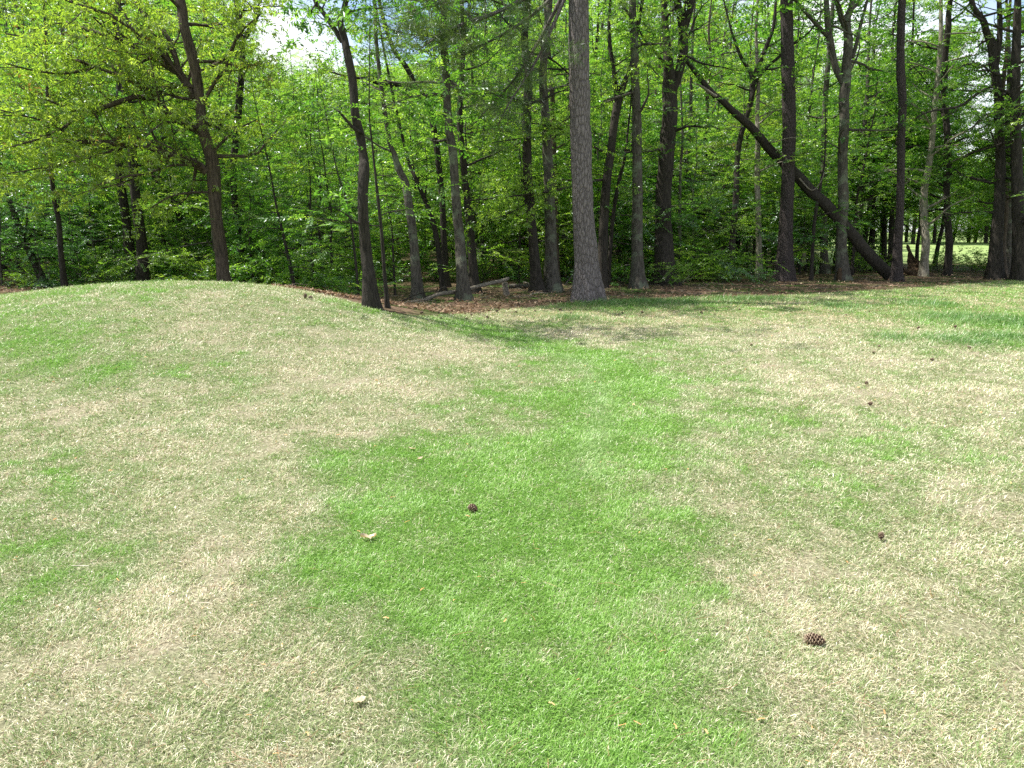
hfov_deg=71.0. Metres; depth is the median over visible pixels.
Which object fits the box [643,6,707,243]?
canopy tree
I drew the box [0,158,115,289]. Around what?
understory tree
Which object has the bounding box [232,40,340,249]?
understory tree
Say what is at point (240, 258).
woodland shrub
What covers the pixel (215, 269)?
woodland shrub
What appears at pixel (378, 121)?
canopy tree
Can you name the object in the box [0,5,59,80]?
canopy tree
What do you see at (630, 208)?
understory tree
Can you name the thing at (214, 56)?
canopy tree
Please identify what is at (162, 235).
understory tree
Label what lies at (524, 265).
woodland shrub
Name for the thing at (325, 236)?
sapling
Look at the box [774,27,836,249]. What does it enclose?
canopy tree
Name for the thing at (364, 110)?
understory tree
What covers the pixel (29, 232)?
understory tree
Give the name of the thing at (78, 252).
understory tree
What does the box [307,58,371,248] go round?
canopy tree
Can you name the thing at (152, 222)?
understory tree
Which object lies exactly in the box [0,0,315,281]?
oak tree
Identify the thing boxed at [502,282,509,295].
stump post
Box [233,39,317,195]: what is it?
canopy tree
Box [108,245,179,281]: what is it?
woodland shrub
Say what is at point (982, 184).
canopy tree
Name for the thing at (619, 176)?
sapling
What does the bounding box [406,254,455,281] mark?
woodland shrub
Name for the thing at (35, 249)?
understory tree
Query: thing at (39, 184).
understory tree
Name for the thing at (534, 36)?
canopy tree
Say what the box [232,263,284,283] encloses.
woodland shrub
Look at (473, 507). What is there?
pine cone
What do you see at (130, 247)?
forest tree
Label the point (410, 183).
understory tree
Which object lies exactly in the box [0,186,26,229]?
understory tree
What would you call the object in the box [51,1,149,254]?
canopy tree
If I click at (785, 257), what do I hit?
pine tree
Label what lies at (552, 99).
forest tree
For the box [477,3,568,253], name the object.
canopy tree
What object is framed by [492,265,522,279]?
woodland shrub
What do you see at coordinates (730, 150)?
understory tree
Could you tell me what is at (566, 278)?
woodland shrub
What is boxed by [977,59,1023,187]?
canopy tree
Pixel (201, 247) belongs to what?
understory tree
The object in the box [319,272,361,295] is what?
woodland shrub
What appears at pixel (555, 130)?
forest tree
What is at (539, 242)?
canopy tree
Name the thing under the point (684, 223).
understory tree
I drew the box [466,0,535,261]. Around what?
canopy tree
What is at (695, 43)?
canopy tree
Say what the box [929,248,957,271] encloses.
woodland shrub
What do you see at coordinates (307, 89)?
canopy tree
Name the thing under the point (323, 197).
understory tree
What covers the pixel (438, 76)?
canopy tree
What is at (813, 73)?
canopy tree
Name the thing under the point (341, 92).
understory tree
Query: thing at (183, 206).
understory tree
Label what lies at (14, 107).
understory tree
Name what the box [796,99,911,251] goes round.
understory tree
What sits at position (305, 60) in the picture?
understory tree
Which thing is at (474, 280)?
forest tree
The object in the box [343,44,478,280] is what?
understory tree
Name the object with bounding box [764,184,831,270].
understory tree
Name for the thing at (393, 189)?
understory tree
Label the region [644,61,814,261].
understory tree
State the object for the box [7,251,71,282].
woodland shrub
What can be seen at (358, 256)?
woodland shrub
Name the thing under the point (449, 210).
understory tree
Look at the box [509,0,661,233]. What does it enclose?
understory tree
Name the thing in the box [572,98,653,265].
understory tree
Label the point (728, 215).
understory tree
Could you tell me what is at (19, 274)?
woodland shrub
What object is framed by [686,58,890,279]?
leaning trunk
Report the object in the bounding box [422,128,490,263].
understory tree
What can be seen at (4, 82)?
canopy tree
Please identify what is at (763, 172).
understory tree
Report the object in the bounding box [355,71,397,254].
canopy tree
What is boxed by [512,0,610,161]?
canopy tree
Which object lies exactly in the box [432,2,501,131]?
canopy tree
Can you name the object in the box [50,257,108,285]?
woodland shrub
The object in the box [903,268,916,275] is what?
fallen log
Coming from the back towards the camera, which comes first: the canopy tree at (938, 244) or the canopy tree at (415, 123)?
the canopy tree at (415, 123)
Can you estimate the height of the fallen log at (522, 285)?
0.190 m
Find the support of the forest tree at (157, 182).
on the ground at (266, 442)
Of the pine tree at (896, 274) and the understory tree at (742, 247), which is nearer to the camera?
the pine tree at (896, 274)
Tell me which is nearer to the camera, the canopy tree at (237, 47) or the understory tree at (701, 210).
the understory tree at (701, 210)
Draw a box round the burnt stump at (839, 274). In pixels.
[836,268,841,280]
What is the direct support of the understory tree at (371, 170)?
on the ground at (266, 442)
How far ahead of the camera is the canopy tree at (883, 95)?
30.54 m
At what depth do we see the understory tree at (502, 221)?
25.21 m
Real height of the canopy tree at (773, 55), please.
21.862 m
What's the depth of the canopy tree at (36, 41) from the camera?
33.63 m
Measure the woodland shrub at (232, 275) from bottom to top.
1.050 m
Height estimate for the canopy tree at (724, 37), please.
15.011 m
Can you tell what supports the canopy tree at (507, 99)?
on the ground at (266, 442)
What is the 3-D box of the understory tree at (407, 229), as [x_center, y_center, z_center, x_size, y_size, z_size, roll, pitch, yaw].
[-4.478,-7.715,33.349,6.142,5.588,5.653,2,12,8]
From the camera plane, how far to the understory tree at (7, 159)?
23.41 m
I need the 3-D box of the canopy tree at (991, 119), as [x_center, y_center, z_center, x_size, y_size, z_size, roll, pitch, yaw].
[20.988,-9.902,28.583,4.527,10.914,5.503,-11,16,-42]
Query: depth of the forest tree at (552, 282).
19.62 m
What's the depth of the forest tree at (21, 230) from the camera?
19.43 m
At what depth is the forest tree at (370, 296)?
11.62 m
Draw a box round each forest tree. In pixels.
[0,1,121,289]
[0,3,126,286]
[31,0,195,278]
[33,0,238,281]
[93,0,213,279]
[138,0,329,281]
[268,0,434,309]
[272,0,458,299]
[301,0,472,291]
[305,0,499,286]
[347,0,506,300]
[393,1,540,293]
[443,0,695,287]
[462,0,612,292]
[479,0,631,281]
[488,0,623,292]
[590,0,685,288]
[594,0,772,285]
[625,0,771,257]
[631,0,804,272]
[683,0,858,279]
[746,0,836,279]
[748,0,910,273]
[766,0,930,280]
[795,0,938,270]
[819,0,990,270]
[828,1,975,262]
[837,0,1005,265]
[852,0,1023,276]
[860,0,1023,275]
[885,0,1023,279]
[906,0,1023,274]
[917,0,1023,280]
[954,0,1023,276]
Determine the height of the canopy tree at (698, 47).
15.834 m
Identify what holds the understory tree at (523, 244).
on the ground at (266, 442)
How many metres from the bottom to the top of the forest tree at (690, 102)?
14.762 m
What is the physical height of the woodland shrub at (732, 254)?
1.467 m
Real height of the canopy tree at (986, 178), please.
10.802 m
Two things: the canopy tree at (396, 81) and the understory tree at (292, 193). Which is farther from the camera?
the canopy tree at (396, 81)
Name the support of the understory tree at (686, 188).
on the ground at (266, 442)
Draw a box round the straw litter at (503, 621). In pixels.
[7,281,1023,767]
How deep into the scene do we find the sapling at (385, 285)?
12.07 m
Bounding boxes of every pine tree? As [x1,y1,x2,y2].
[351,0,649,302]
[770,0,797,281]
[889,0,906,281]
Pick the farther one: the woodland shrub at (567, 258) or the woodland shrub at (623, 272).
the woodland shrub at (567, 258)
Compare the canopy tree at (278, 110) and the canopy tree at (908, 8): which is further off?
the canopy tree at (278, 110)
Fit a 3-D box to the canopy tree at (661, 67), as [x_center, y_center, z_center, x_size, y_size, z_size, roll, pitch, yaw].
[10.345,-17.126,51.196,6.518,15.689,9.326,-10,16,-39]
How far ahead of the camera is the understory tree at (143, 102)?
29.22 m
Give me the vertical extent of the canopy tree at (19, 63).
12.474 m
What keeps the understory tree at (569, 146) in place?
on the ground at (266, 442)
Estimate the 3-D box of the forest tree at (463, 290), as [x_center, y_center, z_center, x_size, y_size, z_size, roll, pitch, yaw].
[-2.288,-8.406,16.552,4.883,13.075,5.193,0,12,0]
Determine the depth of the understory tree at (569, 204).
28.27 m
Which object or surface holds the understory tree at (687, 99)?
on the ground at (266, 442)
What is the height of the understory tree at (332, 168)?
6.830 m
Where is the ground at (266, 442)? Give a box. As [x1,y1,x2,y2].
[0,232,1023,767]
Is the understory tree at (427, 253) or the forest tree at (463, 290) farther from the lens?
the understory tree at (427, 253)
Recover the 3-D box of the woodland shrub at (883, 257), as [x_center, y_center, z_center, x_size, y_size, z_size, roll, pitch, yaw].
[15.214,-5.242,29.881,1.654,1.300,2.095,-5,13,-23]
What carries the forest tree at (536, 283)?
on the ground at (266, 442)
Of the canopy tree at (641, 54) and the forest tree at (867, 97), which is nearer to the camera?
the forest tree at (867, 97)
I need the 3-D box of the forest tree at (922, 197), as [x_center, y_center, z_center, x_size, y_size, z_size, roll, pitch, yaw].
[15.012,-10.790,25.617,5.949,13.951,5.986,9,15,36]
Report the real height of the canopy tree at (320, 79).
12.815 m
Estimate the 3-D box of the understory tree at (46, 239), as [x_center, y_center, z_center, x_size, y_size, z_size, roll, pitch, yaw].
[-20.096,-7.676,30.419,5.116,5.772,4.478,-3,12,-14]
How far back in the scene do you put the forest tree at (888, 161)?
28.86 m
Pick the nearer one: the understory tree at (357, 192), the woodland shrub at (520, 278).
the woodland shrub at (520, 278)
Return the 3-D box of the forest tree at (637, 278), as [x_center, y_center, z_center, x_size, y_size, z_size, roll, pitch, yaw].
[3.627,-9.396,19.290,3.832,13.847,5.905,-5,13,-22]
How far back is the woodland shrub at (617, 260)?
24.58 m
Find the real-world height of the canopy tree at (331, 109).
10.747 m
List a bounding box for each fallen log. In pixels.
[399,277,509,301]
[508,283,528,287]
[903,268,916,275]
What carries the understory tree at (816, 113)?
on the ground at (266, 442)
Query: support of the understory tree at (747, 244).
on the ground at (266, 442)
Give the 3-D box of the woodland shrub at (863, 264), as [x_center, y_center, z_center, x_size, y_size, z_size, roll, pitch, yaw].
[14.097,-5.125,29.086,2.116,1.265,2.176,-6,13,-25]
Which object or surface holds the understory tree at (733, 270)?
on the ground at (266, 442)
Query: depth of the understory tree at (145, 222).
28.10 m
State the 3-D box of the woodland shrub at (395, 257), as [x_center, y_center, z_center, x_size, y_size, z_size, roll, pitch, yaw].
[-4.187,-4.463,25.211,2.384,1.618,2.318,3,12,14]
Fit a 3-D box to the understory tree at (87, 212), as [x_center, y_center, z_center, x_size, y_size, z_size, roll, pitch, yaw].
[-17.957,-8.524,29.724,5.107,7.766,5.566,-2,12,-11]
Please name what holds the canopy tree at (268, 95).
on the ground at (266, 442)
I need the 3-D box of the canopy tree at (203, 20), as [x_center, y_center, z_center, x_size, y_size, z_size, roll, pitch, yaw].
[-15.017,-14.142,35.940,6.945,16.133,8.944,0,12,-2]
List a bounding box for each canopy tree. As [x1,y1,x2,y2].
[0,0,30,265]
[0,0,97,261]
[0,0,99,257]
[0,0,141,266]
[0,3,164,274]
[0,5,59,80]
[0,14,62,208]
[1,0,104,240]
[2,0,109,254]
[48,4,141,256]
[51,0,134,124]
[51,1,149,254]
[62,0,191,213]
[87,0,270,257]
[90,0,262,273]
[110,0,276,271]
[111,6,215,245]
[147,3,235,257]
[164,3,284,170]
[169,0,250,194]
[185,1,291,261]
[202,0,275,186]
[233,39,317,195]
[242,44,304,195]
[243,78,313,252]
[244,71,311,246]
[252,56,296,127]
[263,63,304,251]
[283,47,333,182]
[294,61,347,154]
[298,76,343,176]
[305,57,358,192]
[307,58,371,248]
[323,44,378,149]
[334,40,385,193]
[351,44,404,243]
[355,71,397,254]
[359,58,414,261]
[371,55,423,143]
[381,2,493,252]
[385,2,465,249]
[385,5,485,249]
[388,41,444,257]
[394,53,452,253]
[396,0,522,199]
[410,7,495,151]
[413,1,562,275]
[415,0,531,263]
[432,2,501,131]
[440,0,595,266]
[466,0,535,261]
[471,0,597,270]
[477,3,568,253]
[490,0,567,258]
[493,4,604,191]
[496,1,568,99]
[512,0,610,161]
[515,1,622,239]
[520,1,611,255]
[540,0,657,202]
[556,0,659,188]
[566,0,651,205]
[589,11,650,253]
[590,0,654,95]
[596,0,659,254]
[599,0,678,257]
[601,0,754,187]
[602,0,732,266]
[611,40,686,207]
[616,0,714,161]
[627,0,741,196]
[642,0,777,239]
[643,0,801,253]
[643,1,725,203]
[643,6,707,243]
[683,0,794,267]
[685,0,802,257]
[687,0,780,245]
[694,9,740,247]
[707,0,807,254]
[728,0,896,267]
[736,0,828,251]
[738,0,850,261]
[741,1,845,213]
[741,6,844,200]
[764,0,857,220]
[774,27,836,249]
[797,0,968,260]
[814,3,941,262]
[815,0,963,256]
[833,0,952,269]
[835,0,982,214]
[854,14,986,259]
[906,23,1021,266]
[939,56,1023,191]
[964,14,1023,221]
[965,1,1023,181]
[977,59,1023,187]
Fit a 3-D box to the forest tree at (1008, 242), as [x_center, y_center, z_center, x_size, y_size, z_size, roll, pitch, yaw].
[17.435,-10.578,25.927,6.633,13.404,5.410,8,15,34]
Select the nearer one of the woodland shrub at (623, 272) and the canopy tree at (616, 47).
the woodland shrub at (623, 272)
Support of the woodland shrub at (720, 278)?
on the ground at (266, 442)
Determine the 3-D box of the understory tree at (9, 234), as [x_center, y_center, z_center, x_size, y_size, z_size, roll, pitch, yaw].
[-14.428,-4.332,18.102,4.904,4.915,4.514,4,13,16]
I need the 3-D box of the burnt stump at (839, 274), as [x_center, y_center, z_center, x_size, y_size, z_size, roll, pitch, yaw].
[11.211,-3.744,24.580,0.202,0.484,0.215,0,12,0]
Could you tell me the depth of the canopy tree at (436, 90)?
41.33 m
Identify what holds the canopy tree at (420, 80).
on the ground at (266, 442)
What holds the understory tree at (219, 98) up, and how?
on the ground at (266, 442)
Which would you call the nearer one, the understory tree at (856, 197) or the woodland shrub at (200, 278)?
the woodland shrub at (200, 278)
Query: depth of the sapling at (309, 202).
17.71 m
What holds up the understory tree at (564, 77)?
on the ground at (266, 442)
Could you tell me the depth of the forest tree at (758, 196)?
24.17 m
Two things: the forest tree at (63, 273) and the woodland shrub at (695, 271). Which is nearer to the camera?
the forest tree at (63, 273)
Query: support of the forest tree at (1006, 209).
on the ground at (266, 442)
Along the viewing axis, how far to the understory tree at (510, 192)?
32.32 m
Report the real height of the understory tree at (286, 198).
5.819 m
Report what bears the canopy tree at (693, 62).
on the ground at (266, 442)
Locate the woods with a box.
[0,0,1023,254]
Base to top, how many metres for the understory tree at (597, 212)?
7.976 m
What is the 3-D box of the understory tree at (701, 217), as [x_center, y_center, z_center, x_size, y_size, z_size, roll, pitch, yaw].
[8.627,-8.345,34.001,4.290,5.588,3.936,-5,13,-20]
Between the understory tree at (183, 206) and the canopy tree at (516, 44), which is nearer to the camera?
the understory tree at (183, 206)
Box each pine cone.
[468,503,477,511]
[804,632,825,645]
[878,532,884,539]
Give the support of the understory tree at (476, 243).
on the ground at (266, 442)
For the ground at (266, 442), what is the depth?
4.16 m
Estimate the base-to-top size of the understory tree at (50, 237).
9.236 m
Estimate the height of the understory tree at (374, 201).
6.671 m
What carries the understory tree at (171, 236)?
on the ground at (266, 442)
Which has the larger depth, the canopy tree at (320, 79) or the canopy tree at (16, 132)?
the canopy tree at (320, 79)
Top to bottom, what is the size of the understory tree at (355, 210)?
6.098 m
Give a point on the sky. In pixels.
(269, 43)
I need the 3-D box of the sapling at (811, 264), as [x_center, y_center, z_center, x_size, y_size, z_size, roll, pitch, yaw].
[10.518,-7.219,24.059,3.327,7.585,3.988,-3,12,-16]
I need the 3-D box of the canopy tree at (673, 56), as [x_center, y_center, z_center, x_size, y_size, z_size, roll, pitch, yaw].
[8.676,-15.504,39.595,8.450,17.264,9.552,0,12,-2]
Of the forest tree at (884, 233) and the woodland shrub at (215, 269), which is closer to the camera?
the woodland shrub at (215, 269)
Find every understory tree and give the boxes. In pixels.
[0,0,139,277]
[0,26,85,269]
[0,32,99,274]
[0,63,110,281]
[0,64,44,223]
[0,65,102,250]
[0,78,85,256]
[0,99,131,255]
[0,113,82,273]
[0,136,73,258]
[0,145,103,285]
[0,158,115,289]
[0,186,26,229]
[1,0,159,276]
[1,169,123,283]
[2,75,117,273]
[3,134,104,270]
[6,70,178,282]
[9,63,167,267]
[22,44,190,278]
[52,0,249,274]
[73,2,202,268]
[73,77,202,270]
[73,177,180,270]
[73,228,166,268]
[76,171,203,263]
[86,1,297,282]
[88,187,212,278]
[101,45,231,274]
[111,195,247,268]
[127,0,300,223]
[156,61,299,270]
[163,123,308,277]
[165,83,282,259]
[175,90,303,265]
[192,129,296,282]
[205,80,409,282]
[225,91,329,265]
[229,60,406,289]
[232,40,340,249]
[237,42,383,254]
[254,76,400,294]
[259,91,348,253]
[260,144,323,255]
[279,119,372,250]
[284,78,432,265]
[287,27,408,261]
[288,97,385,247]
[300,133,357,239]
[316,126,400,254]
[319,96,403,257]
[322,73,415,188]
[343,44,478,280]
[348,166,455,268]
[350,51,489,238]
[354,37,594,278]
[355,99,449,265]
[356,135,449,265]
[370,112,445,260]
[370,120,503,259]
[372,77,507,264]
[372,105,443,261]
[418,11,631,276]
[419,100,503,257]
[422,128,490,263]
[423,141,542,270]
[427,123,540,270]
[437,8,593,272]
[438,52,621,281]
[448,148,527,268]
[478,0,655,278]
[486,111,569,240]
[488,0,617,230]
[491,96,569,264]
[496,37,724,280]
[504,109,648,261]
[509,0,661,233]
[542,4,711,269]
[559,69,703,275]
[559,92,778,285]
[562,133,693,273]
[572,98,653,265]
[609,109,786,278]
[611,131,650,264]
[622,68,730,260]
[629,94,750,257]
[629,182,708,264]
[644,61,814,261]
[645,121,742,250]
[647,158,730,249]
[671,29,835,273]
[676,134,778,263]
[683,193,745,264]
[695,94,771,248]
[707,142,815,263]
[713,87,817,268]
[716,88,809,255]
[716,108,803,267]
[716,131,821,266]
[725,121,875,277]
[740,181,819,265]
[748,77,861,273]
[755,113,866,270]
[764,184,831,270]
[765,58,881,266]
[770,120,920,269]
[776,31,939,274]
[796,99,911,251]
[814,72,912,261]
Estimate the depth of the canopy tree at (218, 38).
48.56 m
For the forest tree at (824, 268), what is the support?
on the ground at (266, 442)
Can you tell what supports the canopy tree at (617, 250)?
on the ground at (266, 442)
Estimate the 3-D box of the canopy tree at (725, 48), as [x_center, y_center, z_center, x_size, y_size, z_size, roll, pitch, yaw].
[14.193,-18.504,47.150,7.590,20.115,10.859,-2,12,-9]
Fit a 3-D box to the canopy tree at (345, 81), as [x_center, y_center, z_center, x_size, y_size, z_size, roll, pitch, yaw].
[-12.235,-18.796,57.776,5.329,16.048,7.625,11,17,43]
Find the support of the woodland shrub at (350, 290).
on the ground at (266, 442)
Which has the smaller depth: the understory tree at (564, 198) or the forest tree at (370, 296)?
the forest tree at (370, 296)
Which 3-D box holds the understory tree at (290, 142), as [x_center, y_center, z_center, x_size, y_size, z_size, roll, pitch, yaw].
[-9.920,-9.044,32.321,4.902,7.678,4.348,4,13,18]
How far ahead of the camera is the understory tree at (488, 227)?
28.96 m
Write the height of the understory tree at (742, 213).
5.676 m
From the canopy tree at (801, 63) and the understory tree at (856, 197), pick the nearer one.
the understory tree at (856, 197)
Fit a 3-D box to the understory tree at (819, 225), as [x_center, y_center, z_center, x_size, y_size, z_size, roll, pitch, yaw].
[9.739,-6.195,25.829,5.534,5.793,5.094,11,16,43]
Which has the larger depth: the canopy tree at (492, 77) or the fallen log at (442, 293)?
the canopy tree at (492, 77)
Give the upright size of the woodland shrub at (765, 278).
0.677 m
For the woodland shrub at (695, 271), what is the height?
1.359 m
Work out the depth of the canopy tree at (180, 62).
41.82 m
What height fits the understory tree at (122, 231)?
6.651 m
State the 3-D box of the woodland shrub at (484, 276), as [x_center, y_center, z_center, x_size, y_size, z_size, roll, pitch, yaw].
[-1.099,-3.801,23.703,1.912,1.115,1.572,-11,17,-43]
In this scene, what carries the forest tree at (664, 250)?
on the ground at (266, 442)
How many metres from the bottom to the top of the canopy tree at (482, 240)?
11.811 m
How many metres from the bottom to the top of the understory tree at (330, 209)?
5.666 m
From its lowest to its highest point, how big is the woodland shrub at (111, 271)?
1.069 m
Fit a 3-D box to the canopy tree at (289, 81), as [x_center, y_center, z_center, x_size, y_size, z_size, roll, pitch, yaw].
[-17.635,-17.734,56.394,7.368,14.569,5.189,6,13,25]
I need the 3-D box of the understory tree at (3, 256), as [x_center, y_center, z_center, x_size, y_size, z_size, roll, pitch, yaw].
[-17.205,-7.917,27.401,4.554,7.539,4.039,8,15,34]
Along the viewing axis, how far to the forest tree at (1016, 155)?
23.85 m
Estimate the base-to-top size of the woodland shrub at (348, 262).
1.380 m
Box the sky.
[3,0,1023,231]
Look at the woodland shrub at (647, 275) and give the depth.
23.41 m
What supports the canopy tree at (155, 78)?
on the ground at (266, 442)
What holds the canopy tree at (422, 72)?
on the ground at (266, 442)
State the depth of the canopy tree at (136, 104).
28.61 m
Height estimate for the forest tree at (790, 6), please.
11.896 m
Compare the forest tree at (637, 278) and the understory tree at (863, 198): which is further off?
the understory tree at (863, 198)
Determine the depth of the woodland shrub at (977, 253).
29.79 m
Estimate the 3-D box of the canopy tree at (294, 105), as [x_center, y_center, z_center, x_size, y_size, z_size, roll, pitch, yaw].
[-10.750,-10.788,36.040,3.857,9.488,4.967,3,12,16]
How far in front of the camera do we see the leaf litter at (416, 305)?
18.57 m
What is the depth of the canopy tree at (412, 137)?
28.70 m
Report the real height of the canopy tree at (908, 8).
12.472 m
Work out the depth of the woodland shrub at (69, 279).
20.05 m
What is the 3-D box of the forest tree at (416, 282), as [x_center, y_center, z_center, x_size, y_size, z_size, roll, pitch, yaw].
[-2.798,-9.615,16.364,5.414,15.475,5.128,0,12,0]
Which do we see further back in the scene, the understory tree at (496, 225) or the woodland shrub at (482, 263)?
the understory tree at (496, 225)
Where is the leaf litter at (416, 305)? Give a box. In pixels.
[0,263,1007,314]
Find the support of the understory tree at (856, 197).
on the ground at (266, 442)
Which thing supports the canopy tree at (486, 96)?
on the ground at (266, 442)
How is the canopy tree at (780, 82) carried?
on the ground at (266, 442)
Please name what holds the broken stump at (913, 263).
on the ground at (266, 442)
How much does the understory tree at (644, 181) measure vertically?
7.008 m
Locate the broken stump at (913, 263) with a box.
[903,245,936,275]
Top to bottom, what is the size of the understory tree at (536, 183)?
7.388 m
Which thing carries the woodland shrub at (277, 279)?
on the ground at (266, 442)
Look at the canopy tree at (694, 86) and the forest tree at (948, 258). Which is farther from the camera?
the canopy tree at (694, 86)
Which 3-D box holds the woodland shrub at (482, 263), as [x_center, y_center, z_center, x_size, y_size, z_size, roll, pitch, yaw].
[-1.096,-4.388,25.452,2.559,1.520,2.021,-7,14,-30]
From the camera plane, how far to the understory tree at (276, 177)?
28.99 m
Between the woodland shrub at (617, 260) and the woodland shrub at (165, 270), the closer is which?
the woodland shrub at (165, 270)
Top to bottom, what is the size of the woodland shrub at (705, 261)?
1.512 m
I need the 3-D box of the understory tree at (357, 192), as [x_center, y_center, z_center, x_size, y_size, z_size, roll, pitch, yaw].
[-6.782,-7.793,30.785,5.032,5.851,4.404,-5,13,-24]
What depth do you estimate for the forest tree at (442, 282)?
19.18 m
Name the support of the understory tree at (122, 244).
on the ground at (266, 442)
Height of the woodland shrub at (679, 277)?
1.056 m
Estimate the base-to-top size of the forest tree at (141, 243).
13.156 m
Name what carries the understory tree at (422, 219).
on the ground at (266, 442)
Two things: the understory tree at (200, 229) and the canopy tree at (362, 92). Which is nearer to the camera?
the understory tree at (200, 229)
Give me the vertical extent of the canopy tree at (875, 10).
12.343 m
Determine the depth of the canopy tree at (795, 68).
44.79 m
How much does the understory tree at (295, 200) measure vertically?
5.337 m
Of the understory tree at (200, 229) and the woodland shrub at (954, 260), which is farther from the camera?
the woodland shrub at (954, 260)
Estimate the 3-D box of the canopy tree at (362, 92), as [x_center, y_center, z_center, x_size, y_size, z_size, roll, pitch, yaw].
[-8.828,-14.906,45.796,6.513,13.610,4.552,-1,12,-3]
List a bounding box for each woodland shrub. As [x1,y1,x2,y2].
[3,261,37,288]
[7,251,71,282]
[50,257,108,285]
[51,272,85,286]
[75,246,135,284]
[92,258,125,283]
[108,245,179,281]
[152,251,201,279]
[158,246,235,280]
[159,266,198,280]
[192,259,260,283]
[200,254,248,279]
[206,236,291,283]
[228,234,321,286]
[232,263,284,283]
[264,242,329,286]
[273,254,342,290]
[275,252,346,291]
[306,238,377,285]
[313,244,376,282]
[314,237,372,275]
[318,267,383,297]
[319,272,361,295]
[340,274,361,291]
[357,233,421,278]
[377,249,430,281]
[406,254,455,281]
[448,239,503,278]
[448,252,507,282]
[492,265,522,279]
[503,263,529,283]
[517,248,565,277]
[539,233,614,278]
[560,261,572,281]
[610,263,652,285]
[611,248,630,278]
[618,259,653,282]
[650,260,700,286]
[651,238,720,280]
[676,250,734,283]
[690,239,753,280]
[693,253,741,283]
[751,268,777,282]
[831,242,887,272]
[859,243,910,271]
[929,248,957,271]
[936,245,971,269]
[960,248,987,270]
[963,245,987,271]
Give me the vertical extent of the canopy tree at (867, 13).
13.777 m
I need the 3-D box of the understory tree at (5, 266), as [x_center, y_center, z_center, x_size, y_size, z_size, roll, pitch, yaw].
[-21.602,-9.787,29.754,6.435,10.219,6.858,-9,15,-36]
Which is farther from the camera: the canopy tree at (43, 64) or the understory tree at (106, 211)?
the canopy tree at (43, 64)
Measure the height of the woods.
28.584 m
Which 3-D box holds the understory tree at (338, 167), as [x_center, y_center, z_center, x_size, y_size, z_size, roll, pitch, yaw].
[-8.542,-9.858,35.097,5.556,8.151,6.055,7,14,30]
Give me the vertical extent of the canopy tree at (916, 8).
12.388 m
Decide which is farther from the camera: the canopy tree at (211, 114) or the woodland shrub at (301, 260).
the canopy tree at (211, 114)
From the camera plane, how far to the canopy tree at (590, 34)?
46.73 m
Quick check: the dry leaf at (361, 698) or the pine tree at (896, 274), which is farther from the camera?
the pine tree at (896, 274)
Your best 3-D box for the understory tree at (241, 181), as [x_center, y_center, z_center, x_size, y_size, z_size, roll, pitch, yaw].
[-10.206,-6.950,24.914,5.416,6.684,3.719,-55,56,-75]
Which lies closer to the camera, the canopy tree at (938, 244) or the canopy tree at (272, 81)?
the canopy tree at (938, 244)
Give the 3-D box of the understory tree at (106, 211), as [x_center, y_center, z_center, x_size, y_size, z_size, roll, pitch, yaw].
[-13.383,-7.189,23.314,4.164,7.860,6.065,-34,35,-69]
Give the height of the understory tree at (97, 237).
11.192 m
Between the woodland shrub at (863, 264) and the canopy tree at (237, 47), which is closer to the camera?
the woodland shrub at (863, 264)
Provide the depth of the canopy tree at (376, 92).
42.86 m
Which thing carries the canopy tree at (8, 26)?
on the ground at (266, 442)
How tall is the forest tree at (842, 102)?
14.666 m
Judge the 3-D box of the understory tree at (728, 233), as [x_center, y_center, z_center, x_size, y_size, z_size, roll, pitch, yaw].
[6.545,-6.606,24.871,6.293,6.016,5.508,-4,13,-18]
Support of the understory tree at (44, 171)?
on the ground at (266, 442)
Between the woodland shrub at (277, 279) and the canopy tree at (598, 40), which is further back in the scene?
the canopy tree at (598, 40)
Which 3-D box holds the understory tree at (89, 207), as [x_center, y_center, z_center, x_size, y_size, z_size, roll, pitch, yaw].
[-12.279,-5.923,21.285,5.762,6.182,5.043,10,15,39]
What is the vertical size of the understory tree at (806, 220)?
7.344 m
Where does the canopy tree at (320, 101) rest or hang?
on the ground at (266, 442)
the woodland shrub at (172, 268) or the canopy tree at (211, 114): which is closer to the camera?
the woodland shrub at (172, 268)
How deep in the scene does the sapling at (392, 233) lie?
18.39 m
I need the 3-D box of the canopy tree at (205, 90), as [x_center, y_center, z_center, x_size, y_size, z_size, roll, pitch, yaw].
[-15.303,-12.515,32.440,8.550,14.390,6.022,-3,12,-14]
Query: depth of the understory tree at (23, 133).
22.99 m
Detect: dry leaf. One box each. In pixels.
[352,695,365,701]
[360,533,375,538]
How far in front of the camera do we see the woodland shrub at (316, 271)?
19.84 m
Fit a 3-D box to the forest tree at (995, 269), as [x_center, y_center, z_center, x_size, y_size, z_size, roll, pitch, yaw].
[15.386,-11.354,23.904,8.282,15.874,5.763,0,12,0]
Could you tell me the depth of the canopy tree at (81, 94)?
40.59 m
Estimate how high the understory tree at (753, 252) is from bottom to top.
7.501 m
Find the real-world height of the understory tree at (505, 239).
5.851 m
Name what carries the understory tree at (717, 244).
on the ground at (266, 442)
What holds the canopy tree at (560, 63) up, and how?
on the ground at (266, 442)
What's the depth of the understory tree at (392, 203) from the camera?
34.47 m
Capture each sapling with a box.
[188,57,340,287]
[224,69,369,287]
[249,57,408,295]
[258,0,514,308]
[295,81,461,294]
[553,0,679,286]
[764,47,884,279]
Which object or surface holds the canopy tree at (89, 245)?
on the ground at (266, 442)
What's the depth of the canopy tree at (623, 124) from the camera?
27.60 m
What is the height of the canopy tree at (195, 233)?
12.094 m
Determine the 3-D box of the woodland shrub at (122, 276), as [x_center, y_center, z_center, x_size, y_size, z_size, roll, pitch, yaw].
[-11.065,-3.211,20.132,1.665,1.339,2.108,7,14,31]
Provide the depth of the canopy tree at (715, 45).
50.84 m

